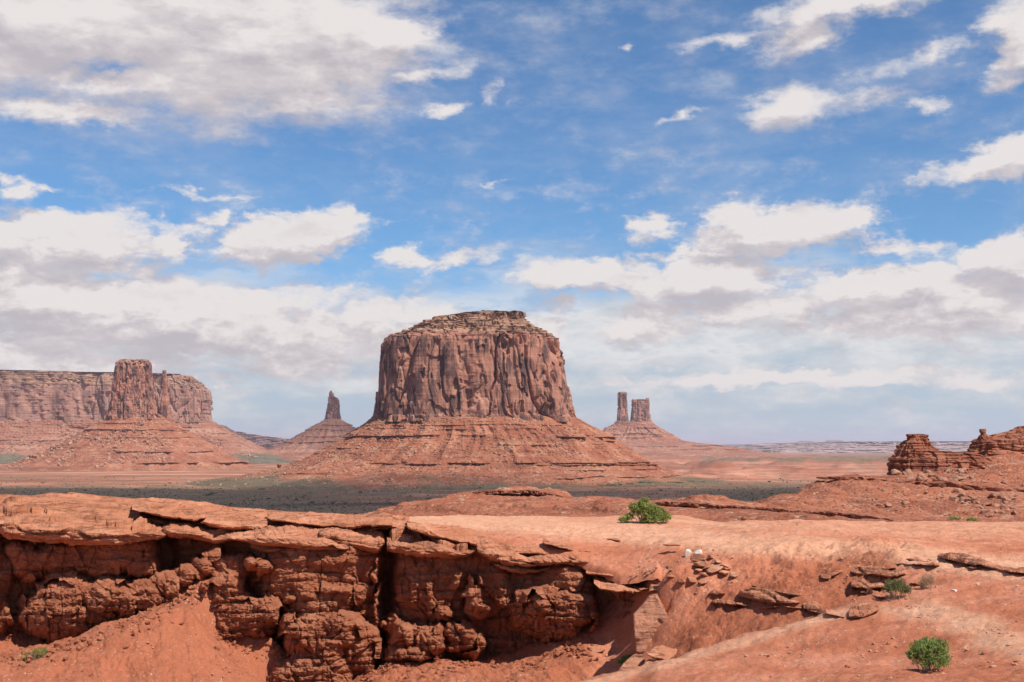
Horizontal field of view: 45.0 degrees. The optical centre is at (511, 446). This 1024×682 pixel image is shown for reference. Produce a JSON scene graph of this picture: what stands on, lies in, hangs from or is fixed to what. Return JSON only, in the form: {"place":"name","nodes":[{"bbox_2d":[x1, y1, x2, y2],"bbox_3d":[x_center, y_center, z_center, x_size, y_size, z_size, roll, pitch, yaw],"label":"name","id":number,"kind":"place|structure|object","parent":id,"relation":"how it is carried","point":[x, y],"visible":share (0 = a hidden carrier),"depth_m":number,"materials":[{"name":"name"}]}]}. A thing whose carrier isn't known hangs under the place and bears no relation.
{"place":"outdoors","nodes":[
{"label":"outdoors","id":0,"kind":"place"},
{"bbox_2d":[0,453,894,513],"bbox_3d":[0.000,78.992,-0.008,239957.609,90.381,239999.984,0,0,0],"label":"ground","id":1,"kind":"structure","parent":0,"point":[757,472],"depth_m":2105.29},
{"bbox_2d":[0,359,266,471],"bbox_3d":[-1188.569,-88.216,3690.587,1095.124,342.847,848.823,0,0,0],"label":"mitten butte","id":2,"kind":"object","parent":1,"relation":"on","point":[137,428],"visible":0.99,"depth_m":3561.65,"materials":[{"name":"stone"}]},
{"bbox_2d":[0,370,292,462],"bbox_3d":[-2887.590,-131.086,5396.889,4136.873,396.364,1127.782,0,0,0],"label":"long mesa","id":3,"kind":"structure","parent":1,"relation":"on","point":[42,410],"depth_m":5261.70,"materials":[{"name":"stone"}]},
{"bbox_2d":[221,425,288,448],"bbox_3d":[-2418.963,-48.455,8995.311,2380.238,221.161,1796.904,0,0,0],"label":"dim mesa","id":4,"kind":"structure","parent":1,"relation":"on","point":[267,442],"depth_m":8624.25,"materials":[{"name":"stone"}]},
{"bbox_2d":[267,390,356,460],"bbox_3d":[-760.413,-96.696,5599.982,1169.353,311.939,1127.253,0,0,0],"label":"spire butte","id":5,"kind":"object","parent":1,"relation":"on","point":[332,427],"visible":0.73,"depth_m":5448.11,"materials":[{"name":"brown stone"}]},
{"bbox_2d":[0,472,865,513],"bbox_3d":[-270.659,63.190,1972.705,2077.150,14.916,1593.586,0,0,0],"label":"scrub","id":6,"kind":"object","parent":1,"relation":"on","point":[289,505],"visible":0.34,"depth_m":1712.06,"materials":[{"name":"green plant"}]},
{"bbox_2d":[173,310,729,490],"bbox_3d":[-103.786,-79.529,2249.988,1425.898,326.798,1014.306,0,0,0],"label":"sandstone butte","id":7,"kind":"object","parent":1,"relation":"on","point":[481,399],"visible":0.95,"depth_m":2115.14,"materials":[{"name":"brown stone"}]},
{"bbox_2d":[602,392,820,458],"bbox_3d":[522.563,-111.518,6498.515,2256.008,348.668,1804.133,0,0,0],"label":"twin tower butte","id":8,"kind":"object","parent":1,"relation":"on","point":[640,432],"visible":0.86,"depth_m":6299.26,"materials":[{"name":"brown stone"}]},
{"bbox_2d":[722,444,748,445],"bbox_3d":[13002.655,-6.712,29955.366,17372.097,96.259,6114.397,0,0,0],"label":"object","id":9,"kind":"structure","parent":1,"relation":"on","point":[733,444],"depth_m":28552.99,"materials":[{"name":"grey"}]},
{"bbox_2d":[731,441,970,452],"bbox_3d":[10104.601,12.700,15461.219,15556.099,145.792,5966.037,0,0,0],"label":"plateau","id":10,"kind":"structure","parent":1,"relation":"on","point":[856,447],"depth_m":13694.26,"materials":[{"name":"grey stone"}]},
{"bbox_2d":[0,514,1023,681],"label":"dirt slope","id":11,"kind":"structure","parent":0,"point":[692,624],"depth_m":32.07,"materials":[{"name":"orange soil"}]},
{"bbox_2d":[19,643,46,661],"bbox_3d":[-12.725,5.493,32.909,0.800,0.494,0.328,0,0,0],"label":"grassy shrub","id":12,"kind":"object","parent":11,"relation":"on","point":[34,653],"visible":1,"depth_m":32.86,"materials":[{"name":"green plant"}]},
{"bbox_2d":[0,535,598,681],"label":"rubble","id":13,"kind":"object","parent":11,"relation":"on","point":[78,640],"visible":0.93,"depth_m":35.06,"materials":[{"name":"brown stone"}]},
{"bbox_2d":[0,492,658,681],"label":"rimrock ledge","id":14,"kind":"object","parent":11,"relation":"on","point":[326,597],"visible":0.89,"depth_m":37.12,"materials":[{"name":"stone"}]},
{"bbox_2d":[0,498,667,583],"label":"bench top","id":15,"kind":"object","parent":14,"relation":"attached to","point":[629,550],"visible":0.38,"depth_m":39.88,"materials":[{"name":"orange stone"}]},
{"bbox_2d":[607,538,620,540],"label":"stone","id":16,"kind":"object","parent":15,"relation":"on","point":[615,539],"visible":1,"depth_m":39.48,"materials":[{"name":"stone"}]},
{"bbox_2d":[617,496,672,523],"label":"green bush","id":17,"kind":"object","parent":15,"relation":"on","point":[645,511],"visible":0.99,"depth_m":45.68,"materials":[{"name":"green plant"}]},
{"bbox_2d":[587,646,604,652],"bbox_3d":[2.398,5.805,35.332,0.539,0.197,0.367,0,0,9],"label":"stone","id":18,"kind":"object","parent":11,"relation":"on","point":[597,649],"visible":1,"depth_m":35.22,"materials":[{"name":"stone"}]},
{"bbox_2d":[617,653,633,664],"bbox_3d":[3.074,5.739,33.222,0.554,0.378,0.350,0,0,0],"label":"green plant","id":19,"kind":"object","parent":11,"relation":"on","point":[624,659],"visible":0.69,"depth_m":33.20,"materials":[{"name":"green plant"}]},
{"bbox_2d":[618,654,644,670],"bbox_3d":[2.956,5.546,30.843,0.789,0.683,1.050,0,0,0],"label":"broken slab","id":20,"kind":"object","parent":11,"relation":"on","point":[635,660],"depth_m":30.71,"materials":[{"name":"stone"}]},
{"bbox_2d":[633,594,666,653],"bbox_3d":[3.700,4.746,32.882,1.048,1.608,1.413,0,0,0],"label":"boulder","id":21,"kind":"object","parent":11,"relation":"on","point":[649,615],"visible":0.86,"depth_m":32.44,"materials":[{"name":"stone"}]},
{"bbox_2d":[644,659,659,663],"bbox_3d":[3.500,5.504,30.207,0.732,0.586,1.094,0,0,12],"label":"broken slab","id":22,"kind":"object","parent":11,"relation":"on","point":[649,661],"depth_m":30.20,"materials":[{"name":"stone"}]},
{"bbox_2d":[646,645,677,659],"bbox_3d":[3.695,5.101,30.543,0.758,0.315,0.950,0,0,21],"label":"broken slab","id":23,"kind":"object","parent":22,"relation":"on","point":[661,652],"depth_m":30.34,"materials":[{"name":"stone"}]},
{"bbox_2d":[666,565,673,570],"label":"flat stone","id":24,"kind":"object","parent":11,"relation":"on","point":[669,567],"visible":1,"depth_m":33.74,"materials":[{"name":"stone"}]},
{"bbox_2d":[663,544,680,545],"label":"stone","id":25,"kind":"object","parent":11,"relation":"on","point":[671,544],"visible":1,"depth_m":35.89,"materials":[{"name":"stone"}]},
{"bbox_2d":[677,578,685,582],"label":"flat stone","id":26,"kind":"object","parent":11,"relation":"on","point":[680,580],"visible":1,"depth_m":33.15,"materials":[{"name":"stone"}]},
{"bbox_2d":[685,549,691,556],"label":"white stone","id":27,"kind":"object","parent":11,"relation":"on","point":[688,552],"visible":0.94,"depth_m":34.98,"materials":[{"name":"white stone"}]},
{"bbox_2d":[688,577,696,582],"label":"flat stone","id":28,"kind":"object","parent":11,"relation":"on","point":[692,579],"visible":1,"depth_m":33.04,"materials":[{"name":"stone"}]},
{"bbox_2d":[694,549,701,553],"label":"white stone","id":29,"kind":"object","parent":11,"relation":"on","point":[699,551],"visible":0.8,"depth_m":34.82,"materials":[{"name":"white stone"}]},
{"bbox_2d":[690,554,706,560],"bbox_3d":[5.143,3.087,34.114,0.430,0.233,0.710,0,0,-4],"label":"stone","id":30,"kind":"object","parent":11,"relation":"on","point":[697,557],"visible":0.88,"depth_m":33.99,"materials":[{"name":"stone"}]},
{"bbox_2d":[693,561,706,566],"bbox_3d":[5.124,3.223,33.624,0.388,0.163,0.632,8,-11,6],"label":"flat stone","id":31,"kind":"object","parent":11,"relation":"on","point":[700,564],"visible":0.92,"depth_m":33.39,"materials":[{"name":"stone"}]},
{"bbox_2d":[699,578,707,583],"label":"flat stone","id":32,"kind":"object","parent":11,"relation":"on","point":[702,580],"visible":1,"depth_m":32.86,"materials":[{"name":"stone"}]},
{"bbox_2d":[700,572,708,575],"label":"flat stone","id":33,"kind":"object","parent":11,"relation":"on","point":[704,573],"visible":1,"depth_m":33.01,"materials":[{"name":"stone"}]},
{"bbox_2d":[701,564,713,569],"bbox_3d":[5.308,3.262,33.381,0.384,0.145,0.285,-12,-8,-5],"label":"flat stone","id":34,"kind":"object","parent":11,"relation":"on","point":[707,566],"visible":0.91,"depth_m":33.30,"materials":[{"name":"stone"}]},
{"bbox_2d":[706,565,722,572],"bbox_3d":[5.484,3.280,33.177,0.344,0.141,0.615,-12,3,44],"label":"flat stone","id":35,"kind":"object","parent":11,"relation":"on","point":[717,568],"visible":1,"depth_m":33.01,"materials":[{"name":"stone"}]},
{"bbox_2d":[719,570,728,574],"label":"flat stone","id":36,"kind":"object","parent":11,"relation":"on","point":[724,572],"visible":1,"depth_m":32.93,"materials":[{"name":"stone"}]},
{"bbox_2d":[730,572,738,576],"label":"flat stone","id":37,"kind":"object","parent":11,"relation":"on","point":[734,574],"visible":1,"depth_m":32.71,"materials":[{"name":"stone"}]},
{"bbox_2d":[709,585,843,617],"bbox_3d":[6.472,3.987,29.319,2.656,1.288,9.751,0,0,0],"label":"plate outcrop","id":38,"kind":"object","parent":11,"relation":"on","point":[763,595],"visible":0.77,"depth_m":30.48,"materials":[{"name":"stone"}]},
{"bbox_2d":[820,574,830,578],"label":"flat stone","id":39,"kind":"object","parent":11,"relation":"on","point":[824,576],"visible":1,"depth_m":30.91,"materials":[{"name":"stone"}]},
{"bbox_2d":[849,564,921,617],"bbox_3d":[8.568,3.459,28.212,1.683,1.238,9.314,0,0,15],"label":"overhang outcrop","id":40,"kind":"object","parent":11,"relation":"on","point":[861,610],"visible":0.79,"depth_m":29.57,"materials":[{"name":"stone"}]},
{"bbox_2d":[881,578,911,600],"bbox_3d":[7.903,2.928,25.399,0.627,0.505,0.502,0,0,15],"label":"sage bush","id":41,"kind":"object","parent":11,"relation":"on","point":[890,587],"visible":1,"depth_m":25.36,"materials":[{"name":"green plant"}]},
{"bbox_2d":[917,574,935,588],"bbox_3d":[8.713,2.857,25.968,0.449,0.376,0.306,0,0,0],"label":"dry grass tuft","id":42,"kind":"object","parent":11,"relation":"on","point":[926,579],"visible":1,"depth_m":25.95,"materials":[{"name":"plant"}]},
{"bbox_2d":[905,635,952,672],"bbox_3d":[6.191,3.096,18.385,0.618,0.582,0.585,0,0,38],"label":"round green bush","id":43,"kind":"object","parent":11,"relation":"on","point":[924,650],"visible":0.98,"depth_m":18.31,"materials":[{"name":"green plant"}]},
{"bbox_2d":[893,552,1023,572],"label":"rim ledge","id":44,"kind":"object","parent":11,"relation":"on","point":[968,560],"visible":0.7,"depth_m":28.98,"materials":[{"name":"stone"}]},
{"bbox_2d":[0,0,1023,444],"label":"sky","id":45,"kind":"structure","parent":0,"point":[752,221],"materials":[{"name":"blue"}]},
{"bbox_2d":[362,451,1023,521],"bbox_3d":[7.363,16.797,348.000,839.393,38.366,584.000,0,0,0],"label":"red hills","id":46,"kind":"structure","parent":0,"point":[809,496],"depth_m":99.86,"materials":[{"name":"brown soil"}]},
{"bbox_2d":[472,490,562,496],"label":"rock ledge","id":47,"kind":"object","parent":46,"relation":"on","point":[535,492],"visible":0.97,"depth_m":110.36,"materials":[{"name":"brown stone"}]},
{"bbox_2d":[655,501,892,520],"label":"rock ledge","id":48,"kind":"object","parent":46,"relation":"on","point":[771,509],"visible":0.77,"depth_m":82.29,"materials":[{"name":"brown stone"}]},
{"bbox_2d":[816,476,931,486],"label":"rock ledge","id":49,"kind":"object","parent":46,"relation":"on","point":[869,479],"visible":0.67,"depth_m":117.15,"materials":[{"name":"brown stone"}]},
{"bbox_2d":[884,502,891,506],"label":"boulder","id":50,"kind":"object","parent":46,"relation":"on","point":[887,504],"visible":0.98,"depth_m":96.83,"materials":[{"name":"brown stone"}]},
{"bbox_2d":[891,469,900,474],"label":"boulder","id":51,"kind":"object","parent":46,"relation":"on","point":[895,472],"visible":0.99,"depth_m":129.04,"materials":[{"name":"brown stone"}]},
{"bbox_2d":[905,469,912,473],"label":"boulder","id":52,"kind":"object","parent":46,"relation":"on","point":[907,471],"visible":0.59,"depth_m":133.29,"materials":[{"name":"brown stone"}]},
{"bbox_2d":[905,475,914,480],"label":"boulder","id":53,"kind":"object","parent":46,"relation":"on","point":[911,477],"visible":0.69,"depth_m":122.57,"materials":[{"name":"brown stone"}]},
{"bbox_2d":[915,476,923,480],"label":"boulder","id":54,"kind":"object","parent":46,"relation":"on","point":[918,478],"visible":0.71,"depth_m":122.66,"materials":[{"name":"brown stone"}]},
{"bbox_2d":[822,458,1023,515],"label":"rubble","id":55,"kind":"object","parent":46,"relation":"on","point":[893,492],"visible":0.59,"depth_m":104.98,"materials":[{"name":"brown stone"}]},
{"bbox_2d":[920,475,927,481],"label":"boulder","id":56,"kind":"object","parent":46,"relation":"on","point":[924,477],"visible":0.63,"depth_m":124.73,"materials":[{"name":"brown stone"}]},
{"bbox_2d":[887,434,992,474],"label":"rock hump","id":57,"kind":"object","parent":46,"relation":"on","point":[917,452],"visible":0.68,"depth_m":136.07,"materials":[{"name":"brown stone"}]},
{"bbox_2d":[949,495,956,500],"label":"boulder","id":58,"kind":"object","parent":46,"relation":"on","point":[953,497],"visible":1,"depth_m":104.84,"materials":[{"name":"brown stone"}]},
{"bbox_2d":[954,476,964,480],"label":"boulder","id":59,"kind":"object","parent":46,"relation":"on","point":[959,478],"visible":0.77,"depth_m":125.77,"materials":[{"name":"brown stone"}]},
{"bbox_2d":[959,491,965,495],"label":"boulder","id":60,"kind":"object","parent":46,"relation":"on","point":[962,493],"visible":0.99,"depth_m":108.02,"materials":[{"name":"brown stone"}]},
{"bbox_2d":[949,515,978,521],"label":"green tuft","id":61,"kind":"object","parent":46,"relation":"on","point":[955,517],"visible":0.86,"depth_m":73.42,"materials":[{"name":"green plant"}]},
{"bbox_2d":[964,497,973,502],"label":"boulder","id":62,"kind":"object","parent":46,"relation":"on","point":[967,499],"visible":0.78,"depth_m":103.28,"materials":[{"name":"brown stone"}]},
{"bbox_2d":[968,495,976,500],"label":"boulder","id":63,"kind":"object","parent":46,"relation":"on","point":[972,498],"visible":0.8,"depth_m":104.66,"materials":[{"name":"brown stone"}]},
{"bbox_2d":[926,481,1023,491],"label":"rock ledge","id":64,"kind":"object","parent":46,"relation":"on","point":[994,488],"visible":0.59,"depth_m":115.10,"materials":[{"name":"brown stone"}]},
{"bbox_2d":[982,502,991,505],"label":"boulder","id":65,"kind":"object","parent":46,"relation":"on","point":[987,503],"visible":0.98,"depth_m":100.23,"materials":[{"name":"brown stone"}]},
{"bbox_2d":[988,492,996,496],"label":"boulder","id":66,"kind":"object","parent":46,"relation":"on","point":[993,494],"visible":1,"depth_m":107.43,"materials":[{"name":"brown stone"}]},
{"bbox_2d":[964,426,1023,455],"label":"rock bluff","id":67,"kind":"structure","parent":46,"relation":"on","point":[985,444],"depth_m":141.93,"materials":[{"name":"brown stone"}]}
]}

